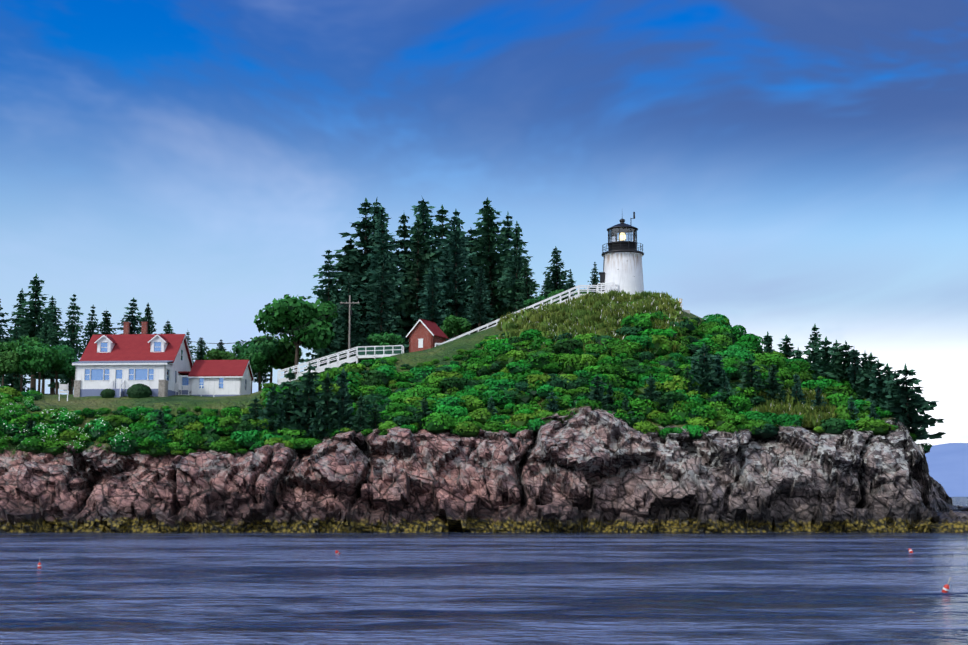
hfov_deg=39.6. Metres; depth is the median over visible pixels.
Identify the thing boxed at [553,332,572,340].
shrub
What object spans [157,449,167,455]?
shrub
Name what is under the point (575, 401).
shrub
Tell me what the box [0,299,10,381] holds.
tall spruce
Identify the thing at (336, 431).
shrub
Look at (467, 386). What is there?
shrub
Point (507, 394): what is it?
shrub
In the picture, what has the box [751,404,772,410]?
grass tuft
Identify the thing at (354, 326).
tall spruce
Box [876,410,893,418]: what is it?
shrub
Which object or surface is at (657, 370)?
shrub
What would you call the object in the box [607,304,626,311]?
grass tuft
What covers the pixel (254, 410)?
spruce
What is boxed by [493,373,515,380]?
shrub
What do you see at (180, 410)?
shrub
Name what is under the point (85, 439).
rose
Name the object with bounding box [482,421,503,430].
shrub
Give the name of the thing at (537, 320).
grass tuft
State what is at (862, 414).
shrub
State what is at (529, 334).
shrub
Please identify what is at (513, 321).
grass tuft
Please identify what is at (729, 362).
shrub
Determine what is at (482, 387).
shrub
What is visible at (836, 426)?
shrub
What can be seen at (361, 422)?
spruce
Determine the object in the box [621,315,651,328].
shrub
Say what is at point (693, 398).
shrub
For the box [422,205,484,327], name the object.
tall spruce
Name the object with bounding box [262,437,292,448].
shrub
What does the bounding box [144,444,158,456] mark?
shrub
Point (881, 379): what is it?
spruce
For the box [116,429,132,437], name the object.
rose
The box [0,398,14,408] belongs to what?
shrub
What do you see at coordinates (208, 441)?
shrub
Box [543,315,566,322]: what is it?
grass tuft
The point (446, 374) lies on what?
shrub
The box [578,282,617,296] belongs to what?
tower landing
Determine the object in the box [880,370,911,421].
spruce
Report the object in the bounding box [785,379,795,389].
shrub
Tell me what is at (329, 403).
spruce
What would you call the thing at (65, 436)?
shrub
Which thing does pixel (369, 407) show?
shrub
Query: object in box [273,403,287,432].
spruce
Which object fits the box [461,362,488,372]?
shrub
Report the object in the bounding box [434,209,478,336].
tall spruce
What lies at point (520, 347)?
shrub
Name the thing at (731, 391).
shrub
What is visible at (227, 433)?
shrub
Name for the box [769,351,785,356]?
shrub
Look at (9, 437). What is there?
rose
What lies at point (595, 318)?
grass tuft
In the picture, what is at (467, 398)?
shrub
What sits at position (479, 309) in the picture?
tall spruce
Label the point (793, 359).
shrub
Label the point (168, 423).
shrub
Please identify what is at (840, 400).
shrub
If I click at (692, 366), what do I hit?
spruce
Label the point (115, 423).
shrub
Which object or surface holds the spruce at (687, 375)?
on the headland
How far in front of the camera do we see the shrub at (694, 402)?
139.74 m
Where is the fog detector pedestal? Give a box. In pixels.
[679,298,689,313]
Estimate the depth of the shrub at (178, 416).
140.99 m
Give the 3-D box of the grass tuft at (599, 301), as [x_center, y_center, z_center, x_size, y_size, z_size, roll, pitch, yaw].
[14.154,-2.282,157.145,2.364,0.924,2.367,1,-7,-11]
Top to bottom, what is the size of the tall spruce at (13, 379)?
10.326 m
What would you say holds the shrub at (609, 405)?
on the headland
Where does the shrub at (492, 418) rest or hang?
on the headland
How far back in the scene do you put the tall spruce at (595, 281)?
180.06 m
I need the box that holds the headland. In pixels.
[0,295,967,532]
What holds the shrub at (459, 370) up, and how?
on the headland
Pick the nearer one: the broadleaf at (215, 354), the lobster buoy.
the lobster buoy
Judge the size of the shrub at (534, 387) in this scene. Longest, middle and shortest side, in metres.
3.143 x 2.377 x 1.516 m
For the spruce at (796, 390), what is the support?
on the headland
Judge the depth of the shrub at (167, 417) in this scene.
140.79 m
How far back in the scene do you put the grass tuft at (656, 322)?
151.39 m
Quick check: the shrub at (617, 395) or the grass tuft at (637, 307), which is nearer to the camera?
the shrub at (617, 395)
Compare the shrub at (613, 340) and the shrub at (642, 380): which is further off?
the shrub at (613, 340)
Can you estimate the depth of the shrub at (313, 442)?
136.87 m
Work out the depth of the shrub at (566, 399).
139.70 m
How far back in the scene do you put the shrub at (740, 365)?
146.72 m
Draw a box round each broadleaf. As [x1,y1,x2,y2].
[0,336,45,391]
[0,350,20,385]
[16,342,68,391]
[50,344,77,394]
[62,360,76,394]
[203,349,238,359]
[230,337,286,390]
[239,352,266,392]
[247,333,295,382]
[254,294,337,379]
[273,347,302,373]
[367,332,404,345]
[440,315,470,339]
[523,295,546,309]
[546,289,567,303]
[574,290,590,295]
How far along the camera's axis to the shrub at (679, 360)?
146.76 m
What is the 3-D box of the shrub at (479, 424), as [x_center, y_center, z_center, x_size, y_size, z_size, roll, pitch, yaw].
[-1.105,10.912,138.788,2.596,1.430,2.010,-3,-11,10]
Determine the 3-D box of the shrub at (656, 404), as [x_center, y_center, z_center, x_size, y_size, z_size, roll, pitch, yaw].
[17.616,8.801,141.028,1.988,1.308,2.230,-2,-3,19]
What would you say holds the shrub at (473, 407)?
on the headland
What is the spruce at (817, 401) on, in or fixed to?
on the headland
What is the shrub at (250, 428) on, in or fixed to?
on the headland
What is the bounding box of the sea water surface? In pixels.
[0,497,967,644]
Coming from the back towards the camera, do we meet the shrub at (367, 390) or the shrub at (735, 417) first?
the shrub at (367, 390)
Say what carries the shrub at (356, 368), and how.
on the headland
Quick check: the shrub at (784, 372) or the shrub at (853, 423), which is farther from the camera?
the shrub at (784, 372)
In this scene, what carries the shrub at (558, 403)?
on the headland
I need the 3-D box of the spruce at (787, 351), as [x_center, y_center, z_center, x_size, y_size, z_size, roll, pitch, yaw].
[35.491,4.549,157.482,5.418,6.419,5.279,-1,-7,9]
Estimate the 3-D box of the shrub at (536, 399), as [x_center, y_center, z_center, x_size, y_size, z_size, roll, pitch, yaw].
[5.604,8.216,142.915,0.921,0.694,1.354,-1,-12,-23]
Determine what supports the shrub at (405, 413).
on the headland
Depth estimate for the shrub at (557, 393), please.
141.18 m
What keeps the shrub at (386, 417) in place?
on the headland
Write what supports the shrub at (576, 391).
on the headland
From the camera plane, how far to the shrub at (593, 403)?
137.74 m
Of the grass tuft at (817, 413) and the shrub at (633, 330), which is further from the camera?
the shrub at (633, 330)
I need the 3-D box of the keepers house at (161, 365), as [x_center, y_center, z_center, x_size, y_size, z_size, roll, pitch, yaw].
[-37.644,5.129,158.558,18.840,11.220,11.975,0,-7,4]
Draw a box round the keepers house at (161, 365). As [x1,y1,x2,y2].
[72,321,254,396]
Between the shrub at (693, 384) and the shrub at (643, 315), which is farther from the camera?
the shrub at (643, 315)
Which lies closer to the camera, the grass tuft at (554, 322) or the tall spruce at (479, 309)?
the grass tuft at (554, 322)
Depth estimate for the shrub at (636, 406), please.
139.43 m
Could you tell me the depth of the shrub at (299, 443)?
137.41 m
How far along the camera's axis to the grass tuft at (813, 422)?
137.73 m
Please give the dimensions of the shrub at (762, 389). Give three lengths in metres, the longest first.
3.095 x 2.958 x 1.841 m
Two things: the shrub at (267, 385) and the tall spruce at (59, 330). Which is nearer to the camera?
the shrub at (267, 385)
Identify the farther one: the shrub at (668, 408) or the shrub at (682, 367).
the shrub at (682, 367)
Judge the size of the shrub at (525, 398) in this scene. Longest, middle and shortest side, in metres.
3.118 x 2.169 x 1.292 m
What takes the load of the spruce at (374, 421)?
on the headland
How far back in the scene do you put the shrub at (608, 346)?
146.38 m
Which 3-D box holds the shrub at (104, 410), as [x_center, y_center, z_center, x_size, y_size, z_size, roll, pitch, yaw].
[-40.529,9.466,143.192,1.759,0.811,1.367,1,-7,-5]
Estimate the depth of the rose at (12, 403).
142.72 m
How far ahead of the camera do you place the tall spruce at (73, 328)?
187.99 m
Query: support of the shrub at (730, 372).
on the headland
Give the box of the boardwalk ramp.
[277,343,441,384]
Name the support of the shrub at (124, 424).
on the headland
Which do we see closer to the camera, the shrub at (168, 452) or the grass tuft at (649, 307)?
the shrub at (168, 452)
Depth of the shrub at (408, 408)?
140.40 m
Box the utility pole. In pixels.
[340,295,358,357]
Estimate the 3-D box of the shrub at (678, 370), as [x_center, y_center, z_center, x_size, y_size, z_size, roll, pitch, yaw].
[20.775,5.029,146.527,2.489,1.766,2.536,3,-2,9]
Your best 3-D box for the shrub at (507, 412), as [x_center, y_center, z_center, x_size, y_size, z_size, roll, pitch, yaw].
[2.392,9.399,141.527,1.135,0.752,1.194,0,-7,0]
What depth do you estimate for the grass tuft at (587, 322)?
151.87 m
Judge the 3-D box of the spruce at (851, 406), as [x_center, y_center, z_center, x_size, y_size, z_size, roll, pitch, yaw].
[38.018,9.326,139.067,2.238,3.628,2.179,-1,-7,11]
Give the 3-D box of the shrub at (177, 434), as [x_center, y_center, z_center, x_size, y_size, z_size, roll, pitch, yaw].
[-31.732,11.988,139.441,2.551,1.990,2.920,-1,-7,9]
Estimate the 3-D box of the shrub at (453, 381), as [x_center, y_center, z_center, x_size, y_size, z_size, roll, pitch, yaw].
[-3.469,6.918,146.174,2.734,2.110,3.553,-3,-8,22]
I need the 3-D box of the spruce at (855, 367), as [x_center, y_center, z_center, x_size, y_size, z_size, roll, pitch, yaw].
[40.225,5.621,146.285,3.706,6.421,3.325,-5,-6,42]
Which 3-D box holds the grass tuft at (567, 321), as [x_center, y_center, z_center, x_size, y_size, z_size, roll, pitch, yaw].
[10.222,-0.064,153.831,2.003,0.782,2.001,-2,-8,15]
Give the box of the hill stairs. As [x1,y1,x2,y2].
[442,285,579,343]
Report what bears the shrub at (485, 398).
on the headland
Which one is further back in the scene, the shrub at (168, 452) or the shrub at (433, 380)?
the shrub at (433, 380)
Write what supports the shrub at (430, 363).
on the headland
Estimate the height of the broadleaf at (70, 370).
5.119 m
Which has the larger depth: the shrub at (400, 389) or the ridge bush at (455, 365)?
the ridge bush at (455, 365)
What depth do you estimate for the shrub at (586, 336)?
147.96 m
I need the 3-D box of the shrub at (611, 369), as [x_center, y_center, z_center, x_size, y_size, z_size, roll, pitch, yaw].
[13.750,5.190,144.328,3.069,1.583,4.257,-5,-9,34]
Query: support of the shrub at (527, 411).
on the headland
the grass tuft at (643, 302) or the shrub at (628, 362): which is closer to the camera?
the shrub at (628, 362)
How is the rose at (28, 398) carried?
on the headland
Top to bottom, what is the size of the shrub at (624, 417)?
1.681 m
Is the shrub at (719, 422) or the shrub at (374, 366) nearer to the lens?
the shrub at (719, 422)
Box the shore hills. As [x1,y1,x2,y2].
[925,443,967,496]
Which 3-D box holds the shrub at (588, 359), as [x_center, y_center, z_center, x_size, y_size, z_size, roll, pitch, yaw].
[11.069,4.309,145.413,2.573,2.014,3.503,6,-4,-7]
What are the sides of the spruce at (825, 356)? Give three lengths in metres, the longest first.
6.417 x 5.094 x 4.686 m
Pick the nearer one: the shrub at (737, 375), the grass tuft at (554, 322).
the shrub at (737, 375)
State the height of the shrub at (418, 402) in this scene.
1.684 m
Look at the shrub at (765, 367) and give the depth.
147.46 m
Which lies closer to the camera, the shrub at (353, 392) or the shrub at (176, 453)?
the shrub at (176, 453)
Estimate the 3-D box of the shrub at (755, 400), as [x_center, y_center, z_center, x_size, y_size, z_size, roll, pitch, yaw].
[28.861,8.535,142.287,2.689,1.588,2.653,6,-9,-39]
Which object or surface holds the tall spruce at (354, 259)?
on the headland
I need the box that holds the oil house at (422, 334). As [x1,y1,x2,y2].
[406,319,448,351]
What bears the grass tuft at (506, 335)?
on the headland
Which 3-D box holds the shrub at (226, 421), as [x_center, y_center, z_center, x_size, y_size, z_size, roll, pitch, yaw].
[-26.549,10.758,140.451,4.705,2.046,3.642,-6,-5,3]
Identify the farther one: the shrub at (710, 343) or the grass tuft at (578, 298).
the grass tuft at (578, 298)
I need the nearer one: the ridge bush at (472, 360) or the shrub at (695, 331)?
the ridge bush at (472, 360)
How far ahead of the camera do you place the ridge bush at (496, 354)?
150.25 m
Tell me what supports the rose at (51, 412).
on the headland
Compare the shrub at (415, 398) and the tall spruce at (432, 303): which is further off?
the tall spruce at (432, 303)
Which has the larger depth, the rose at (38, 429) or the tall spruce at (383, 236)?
the tall spruce at (383, 236)
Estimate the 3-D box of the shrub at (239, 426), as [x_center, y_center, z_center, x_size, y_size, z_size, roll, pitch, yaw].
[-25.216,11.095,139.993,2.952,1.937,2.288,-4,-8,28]
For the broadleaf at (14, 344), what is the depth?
171.11 m
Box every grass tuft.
[500,315,509,320]
[503,322,521,328]
[505,331,521,337]
[507,317,529,323]
[516,318,533,323]
[520,307,531,315]
[530,312,550,320]
[532,314,548,322]
[536,323,548,331]
[540,302,559,309]
[542,331,560,337]
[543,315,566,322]
[543,323,559,329]
[545,305,563,311]
[548,324,560,331]
[551,318,568,324]
[557,323,573,329]
[558,313,575,319]
[564,319,577,324]
[566,295,583,302]
[566,301,587,306]
[570,303,591,309]
[572,320,593,326]
[574,309,595,316]
[574,327,595,334]
[581,319,594,325]
[585,314,607,321]
[588,294,608,302]
[593,303,611,309]
[596,299,614,306]
[596,327,614,333]
[598,331,619,336]
[600,310,619,316]
[600,315,620,323]
[601,325,620,333]
[603,309,626,315]
[605,290,624,296]
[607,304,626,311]
[610,294,626,299]
[615,296,633,301]
[615,312,632,318]
[627,293,642,298]
[628,304,647,310]
[635,291,659,297]
[635,299,657,305]
[638,305,657,311]
[644,300,662,306]
[644,303,663,310]
[650,320,662,325]
[656,306,673,313]
[662,297,677,305]
[666,310,679,316]
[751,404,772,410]
[757,404,780,412]
[808,412,828,418]
[811,419,825,427]
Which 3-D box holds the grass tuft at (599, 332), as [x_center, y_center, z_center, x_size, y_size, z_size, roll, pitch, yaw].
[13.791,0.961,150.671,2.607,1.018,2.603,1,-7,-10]
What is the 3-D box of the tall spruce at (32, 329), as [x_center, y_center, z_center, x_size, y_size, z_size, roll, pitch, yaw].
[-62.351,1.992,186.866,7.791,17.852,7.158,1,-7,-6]
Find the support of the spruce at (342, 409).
on the headland
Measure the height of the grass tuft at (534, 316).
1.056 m
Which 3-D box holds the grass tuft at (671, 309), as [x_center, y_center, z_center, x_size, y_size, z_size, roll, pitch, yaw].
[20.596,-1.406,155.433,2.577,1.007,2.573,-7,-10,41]
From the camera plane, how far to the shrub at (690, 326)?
152.05 m
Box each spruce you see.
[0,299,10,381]
[0,328,33,390]
[2,288,28,376]
[5,273,60,389]
[19,414,38,446]
[27,295,63,394]
[31,320,56,394]
[48,294,87,394]
[81,305,100,352]
[92,309,117,334]
[117,297,142,333]
[139,303,156,333]
[153,409,166,430]
[159,321,175,333]
[186,332,194,360]
[191,337,208,363]
[216,340,226,351]
[241,397,264,434]
[253,368,272,388]
[257,384,284,434]
[267,368,306,434]
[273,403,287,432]
[280,361,329,439]
[288,392,306,437]
[292,250,352,373]
[304,396,329,439]
[313,372,337,438]
[317,198,411,364]
[318,238,365,327]
[321,274,367,362]
[329,367,356,434]
[349,393,371,436]
[350,258,408,362]
[352,205,412,329]
[368,402,384,432]
[369,198,392,279]
[388,214,420,344]
[389,215,442,352]
[395,197,450,320]
[404,263,453,352]
[414,397,431,428]
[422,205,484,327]
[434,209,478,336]
[438,229,489,336]
[454,197,524,327]
[466,266,494,330]
[482,212,536,325]
[487,396,497,418]
[495,221,539,309]
[511,257,539,311]
[539,273,552,296]
[541,246,575,294]
[543,392,563,412]
[565,268,575,298]
[585,374,611,411]
[588,262,599,293]
[605,385,618,410]
[618,397,634,426]
[640,373,662,408]
[682,366,697,393]
[684,342,730,400]
[689,360,706,391]
[713,354,730,387]
[718,371,733,409]
[734,356,770,402]
[761,331,776,352]
[765,362,786,402]
[778,335,802,358]
[790,374,805,407]
[794,348,803,358]
[802,324,830,363]
[809,336,835,378]
[811,384,826,410]
[818,340,849,378]
[825,340,861,384]
[845,396,861,420]
[846,349,864,391]
[851,353,881,400]
[852,352,870,385]
[863,360,894,406]
[867,402,879,418]
[876,363,894,404]
[879,364,945,439]
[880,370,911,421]
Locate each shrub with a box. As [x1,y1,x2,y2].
[0,387,22,398]
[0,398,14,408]
[0,409,9,421]
[0,438,8,446]
[2,404,25,410]
[8,414,38,428]
[11,437,21,444]
[12,434,20,438]
[13,396,23,401]
[21,391,32,396]
[27,390,43,396]
[29,394,41,400]
[33,414,44,420]
[38,439,64,454]
[59,429,79,440]
[73,410,83,416]
[82,408,95,415]
[85,441,94,447]
[95,408,110,413]
[96,430,116,442]
[100,389,114,397]
[103,415,132,427]
[116,406,126,414]
[120,411,138,416]
[120,433,146,451]
[121,420,135,427]
[125,409,139,420]
[126,383,151,397]
[128,422,147,432]
[134,428,162,437]
[137,441,161,449]
[138,407,153,413]
[139,436,159,448]
[140,415,147,423]
[142,430,170,442]
[143,411,172,423]
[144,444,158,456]
[147,421,171,430]
[148,433,172,448]
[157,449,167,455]
[162,428,174,437]
[163,448,170,454]
[167,429,183,442]
[168,422,184,429]
[168,442,188,452]
[171,413,197,422]
[171,450,183,455]
[174,415,199,426]
[177,407,185,413]
[179,430,200,449]
[182,437,200,449]
[183,420,204,434]
[185,448,197,454]
[194,406,202,411]
[195,437,209,450]
[197,416,221,434]
[198,415,210,420]
[201,408,211,415]
[201,433,220,438]
[201,445,210,450]
[203,411,216,416]
[203,437,217,445]
[204,426,224,434]
[208,408,219,413]
[209,440,235,451]
[210,440,234,449]
[217,415,241,431]
[218,436,235,445]
[220,407,240,417]
[223,426,232,435]
[230,430,261,443]
[230,431,246,438]
[232,421,252,432]
[234,435,256,445]
[234,444,241,449]
[236,437,259,448]
[237,449,247,454]
[239,408,249,413]
[241,414,250,420]
[242,422,255,430]
[248,418,268,428]
[248,441,264,451]
[249,424,262,430]
[256,430,271,438]
[260,383,277,388]
[260,390,269,398]
[262,434,284,440]
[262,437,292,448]
[270,386,302,391]
[274,427,307,441]
[288,437,317,449]
[308,439,322,448]
[314,380,321,388]
[316,385,339,398]
[318,368,341,383]
[329,428,346,438]
[330,383,340,391]
[337,403,357,414]
[337,427,350,432]
[338,383,362,399]
[339,363,365,373]
[346,374,364,384]
[357,385,379,396]
[357,398,383,406]
[361,359,375,366]
[361,378,381,385]
[361,404,386,415]
[361,429,372,435]
[362,393,384,404]
[363,370,391,386]
[369,363,386,369]
[372,386,389,394]
[374,365,395,369]
[375,366,394,378]
[375,389,390,397]
[376,386,391,397]
[377,359,389,365]
[377,421,397,431]
[378,410,400,420]
[381,357,396,362]
[384,402,414,412]
[387,384,396,388]
[387,410,414,420]
[388,380,396,384]
[389,391,412,402]
[389,395,408,405]
[392,372,406,381]
[392,415,408,424]
[392,415,423,426]
[394,382,412,388]
[394,387,411,392]
[395,371,415,380]
[400,424,416,429]
[403,406,418,415]
[404,396,422,404]
[405,385,430,397]
[406,398,439,410]
[407,378,416,382]
[407,427,417,432]
[411,382,421,386]
[413,365,436,370]
[417,412,457,433]
[421,374,443,387]
[422,361,432,365]
[426,385,442,393]
[427,397,465,407]
[428,371,462,378]
[431,393,450,400]
[432,404,467,420]
[433,365,456,372]
[439,376,465,391]
[443,387,459,394]
[450,361,459,364]
[451,367,464,375]
[452,354,462,359]
[452,423,471,436]
[453,416,473,423]
[453,421,478,437]
[456,349,466,354]
[456,388,479,397]
[456,395,478,406]
[459,374,474,381]
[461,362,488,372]
[461,370,477,379]
[462,348,477,358]
[463,385,476,389]
[464,380,479,385]
[464,399,484,411]
[465,408,496,423]
[472,421,481,429]
[473,349,488,358]
[474,383,491,394]
[476,368,491,376]
[478,375,489,383]
[478,399,488,407]
[479,389,504,405]
[480,355,496,363]
[482,390,517,403]
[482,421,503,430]
[483,338,509,351]
[483,378,515,390]
[484,426,503,431]
[486,414,508,422]
[487,372,513,379]
[487,395,504,404]
[489,363,503,371]
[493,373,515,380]
[494,354,510,367]
[494,423,528,436]
[495,344,516,354]
[495,403,515,408]
[499,393,513,404]
[501,388,520,400]
[503,408,511,414]
[504,402,514,410]
[505,413,534,428]
[506,350,526,363]
[506,362,532,373]
[508,337,524,343]
[510,340,533,352]
[513,380,530,391]
[513,404,541,411]
[514,370,543,381]
[515,394,533,403]
[515,408,532,414]
[519,329,541,339]
[520,350,538,360]
[523,352,556,369]
[525,373,552,387]
[526,350,548,361]
[526,390,537,396]
[526,418,544,433]
[527,383,541,392]
[529,335,554,349]
[533,397,540,401]
[533,408,552,417]
[535,411,562,422]
[537,384,553,398]
[540,341,553,349]
[540,396,571,408]
[541,346,557,354]
[543,362,562,373]
[546,352,559,362]
[546,375,571,389]
[547,391,563,397]
[550,387,567,395]
[552,338,584,353]
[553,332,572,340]
[557,374,577,382]
[558,353,586,373]
[558,410,572,419]
[561,397,572,407]
[564,379,589,389]
[565,386,594,395]
[568,395,589,407]
[571,348,584,354]
[572,333,597,343]
[573,370,587,376]
[576,376,589,381]
[577,399,604,409]
[579,354,597,367]
[581,365,605,379]
[582,343,603,353]
[587,349,600,358]
[588,374,618,385]
[590,335,608,345]
[595,363,615,372]
[596,356,621,365]
[597,354,609,359]
[599,363,624,374]
[601,335,612,339]
[601,338,622,345]
[603,373,625,386]
[603,391,628,400]
[603,402,617,410]
[605,387,636,399]
[606,378,620,387]
[607,344,615,355]
[608,344,634,354]
[613,352,627,359]
[613,400,631,410]
[614,411,644,421]
[616,326,645,335]
[616,408,634,414]
[618,359,641,367]
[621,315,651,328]
[621,365,655,375]
[622,342,642,352]
[622,366,638,381]
[623,335,654,350]
[624,381,638,388]
[626,414,646,426]
[627,397,656,415]
[630,313,654,319]
[633,420,659,433]
[634,317,651,331]
[634,395,652,402]
[635,372,652,382]
[636,376,662,387]
[637,331,652,335]
[637,381,665,393]
[638,362,649,374]
[639,351,653,362]
[640,373,674,391]
[642,328,677,339]
[645,334,671,349]
[646,401,661,410]
[646,410,663,419]
[647,313,669,320]
[648,367,668,374]
[648,369,670,378]
[648,413,670,422]
[651,344,671,356]
[653,391,681,405]
[654,357,667,361]
[656,335,671,342]
[657,359,677,370]
[657,365,675,373]
[657,419,671,425]
[658,427,683,438]
[661,397,677,406]
[662,375,688,391]
[663,353,689,362]
[664,403,684,413]
[667,405,690,417]
[670,320,694,332]
[670,415,688,424]
[671,361,682,374]
[671,364,691,373]
[671,392,686,404]
[672,326,688,335]
[672,355,684,363]
[673,401,690,410]
[676,335,692,346]
[676,345,688,353]
[676,368,689,376]
[677,376,703,389]
[678,394,703,403]
[678,399,709,411]
[680,336,701,343]
[682,356,691,361]
[682,424,709,438]
[685,344,705,353]
[685,416,715,429]
[686,342,705,349]
[686,390,708,398]
[687,404,716,420]
[687,405,710,419]
[689,328,701,335]
[691,352,709,357]
[697,332,706,337]
[702,314,728,324]
[703,393,728,404]
[705,325,731,337]
[705,339,720,348]
[706,401,730,410]
[706,416,735,427]
[708,388,741,396]
[708,392,736,400]
[709,334,732,348]
[709,345,726,352]
[712,410,729,418]
[713,423,737,432]
[714,316,731,325]
[714,350,755,359]
[715,331,736,344]
[721,357,740,367]
[721,413,749,423]
[723,409,734,413]
[724,367,735,378]
[724,415,743,425]
[725,344,748,352]
[726,395,752,413]
[728,370,745,379]
[732,387,757,397]
[733,359,749,371]
[734,341,757,353]
[735,425,747,430]
[737,411,759,419]
[745,419,774,437]
[746,366,765,373]
[747,372,768,383]
[747,412,780,425]
[748,360,766,370]
[748,396,765,407]
[750,423,778,437]
[753,346,763,354]
[754,353,786,365]
[758,356,790,368]
[758,383,768,392]
[760,364,769,371]
[765,367,791,380]
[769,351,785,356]
[776,413,803,426]
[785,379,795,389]
[787,358,806,362]
[787,363,800,372]
[788,371,812,384]
[789,360,814,373]
[800,379,834,391]
[810,374,818,379]
[810,384,827,392]
[813,426,824,432]
[818,418,847,433]
[822,385,857,398]
[825,393,855,407]
[833,381,850,385]
[835,405,857,420]
[845,420,857,428]
[848,399,866,408]
[853,412,868,418]
[855,419,895,435]
[858,416,884,425]
[861,401,877,412]
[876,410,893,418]
[909,432,916,439]
[917,443,931,453]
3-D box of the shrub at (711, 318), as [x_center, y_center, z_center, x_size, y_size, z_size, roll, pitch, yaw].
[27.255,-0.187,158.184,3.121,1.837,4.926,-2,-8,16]
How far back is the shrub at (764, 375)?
144.88 m
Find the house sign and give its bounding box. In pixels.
[59,383,68,400]
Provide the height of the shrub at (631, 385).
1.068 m
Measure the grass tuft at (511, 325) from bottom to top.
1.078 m
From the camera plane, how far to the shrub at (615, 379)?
141.57 m
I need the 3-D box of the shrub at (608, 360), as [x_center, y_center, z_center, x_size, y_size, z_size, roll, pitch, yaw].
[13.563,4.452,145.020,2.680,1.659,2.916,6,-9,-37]
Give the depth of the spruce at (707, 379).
143.07 m
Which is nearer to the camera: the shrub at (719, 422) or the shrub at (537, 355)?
the shrub at (719, 422)
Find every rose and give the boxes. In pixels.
[0,392,11,398]
[0,400,15,407]
[0,416,8,433]
[1,436,13,442]
[4,407,29,420]
[5,422,23,435]
[15,427,37,437]
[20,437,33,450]
[22,396,34,403]
[24,403,35,408]
[25,435,46,453]
[32,423,49,434]
[36,420,53,429]
[38,408,70,423]
[40,428,59,437]
[43,434,58,441]
[47,436,64,447]
[49,412,76,427]
[53,423,72,433]
[64,440,85,453]
[65,411,84,424]
[68,426,87,438]
[72,432,92,444]
[85,419,112,440]
[107,434,135,454]
[114,426,130,434]
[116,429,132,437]
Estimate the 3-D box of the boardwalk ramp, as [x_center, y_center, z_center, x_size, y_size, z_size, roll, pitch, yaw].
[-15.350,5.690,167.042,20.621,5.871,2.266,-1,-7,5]
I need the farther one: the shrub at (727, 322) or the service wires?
the service wires
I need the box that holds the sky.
[0,0,967,445]
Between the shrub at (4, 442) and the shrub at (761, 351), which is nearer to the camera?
the shrub at (4, 442)
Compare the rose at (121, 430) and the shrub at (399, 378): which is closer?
the rose at (121, 430)
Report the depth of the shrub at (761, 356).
150.05 m
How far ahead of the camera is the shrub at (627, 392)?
140.44 m
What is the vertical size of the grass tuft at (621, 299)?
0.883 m
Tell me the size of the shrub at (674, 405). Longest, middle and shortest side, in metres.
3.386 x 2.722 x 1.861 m
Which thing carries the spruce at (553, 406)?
on the headland
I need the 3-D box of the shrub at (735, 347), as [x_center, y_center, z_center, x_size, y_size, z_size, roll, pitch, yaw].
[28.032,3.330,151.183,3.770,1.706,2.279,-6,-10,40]
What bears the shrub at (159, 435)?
on the headland
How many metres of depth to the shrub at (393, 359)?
154.96 m
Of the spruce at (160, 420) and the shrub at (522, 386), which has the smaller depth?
the spruce at (160, 420)
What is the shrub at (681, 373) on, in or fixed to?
on the headland
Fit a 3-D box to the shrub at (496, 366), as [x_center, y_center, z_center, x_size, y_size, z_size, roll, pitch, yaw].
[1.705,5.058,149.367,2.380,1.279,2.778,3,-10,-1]
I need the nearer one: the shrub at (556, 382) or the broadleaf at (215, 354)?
the shrub at (556, 382)
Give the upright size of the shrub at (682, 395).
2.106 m
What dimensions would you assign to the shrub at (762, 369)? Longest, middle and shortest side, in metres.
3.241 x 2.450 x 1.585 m
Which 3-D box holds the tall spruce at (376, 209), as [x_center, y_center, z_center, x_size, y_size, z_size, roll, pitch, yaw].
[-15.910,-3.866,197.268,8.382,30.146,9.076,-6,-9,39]
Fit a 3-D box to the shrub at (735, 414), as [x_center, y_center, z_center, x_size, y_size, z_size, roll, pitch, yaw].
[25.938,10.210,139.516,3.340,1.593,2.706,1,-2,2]
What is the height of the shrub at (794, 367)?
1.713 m
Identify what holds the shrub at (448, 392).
on the headland
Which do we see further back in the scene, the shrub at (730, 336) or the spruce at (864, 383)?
the shrub at (730, 336)
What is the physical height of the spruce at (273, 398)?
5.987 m
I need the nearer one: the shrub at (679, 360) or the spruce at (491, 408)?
the spruce at (491, 408)
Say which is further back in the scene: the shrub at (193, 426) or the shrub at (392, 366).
the shrub at (392, 366)
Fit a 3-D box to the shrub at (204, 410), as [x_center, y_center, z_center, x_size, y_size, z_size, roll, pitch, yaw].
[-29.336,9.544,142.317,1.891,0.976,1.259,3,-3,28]
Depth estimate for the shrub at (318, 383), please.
146.78 m
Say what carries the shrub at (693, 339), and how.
on the headland
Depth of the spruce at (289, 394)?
140.40 m
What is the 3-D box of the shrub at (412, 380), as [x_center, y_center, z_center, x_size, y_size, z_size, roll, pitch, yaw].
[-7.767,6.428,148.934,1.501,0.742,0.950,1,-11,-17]
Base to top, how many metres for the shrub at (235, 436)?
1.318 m
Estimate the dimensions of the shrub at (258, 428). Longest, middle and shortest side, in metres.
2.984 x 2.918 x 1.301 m
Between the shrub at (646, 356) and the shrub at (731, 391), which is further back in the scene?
the shrub at (646, 356)
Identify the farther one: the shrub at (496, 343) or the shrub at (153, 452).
the shrub at (496, 343)
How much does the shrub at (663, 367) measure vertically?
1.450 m
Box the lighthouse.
[598,212,643,294]
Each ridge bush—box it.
[330,371,362,386]
[410,366,434,380]
[440,364,459,373]
[461,357,486,368]
[487,351,503,359]
[698,322,715,333]
[720,325,746,340]
[736,334,763,350]
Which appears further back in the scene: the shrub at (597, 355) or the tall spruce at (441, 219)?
the tall spruce at (441, 219)
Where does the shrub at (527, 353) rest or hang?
on the headland
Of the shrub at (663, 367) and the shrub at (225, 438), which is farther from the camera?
the shrub at (663, 367)
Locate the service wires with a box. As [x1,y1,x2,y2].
[184,302,351,343]
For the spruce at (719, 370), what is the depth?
144.39 m

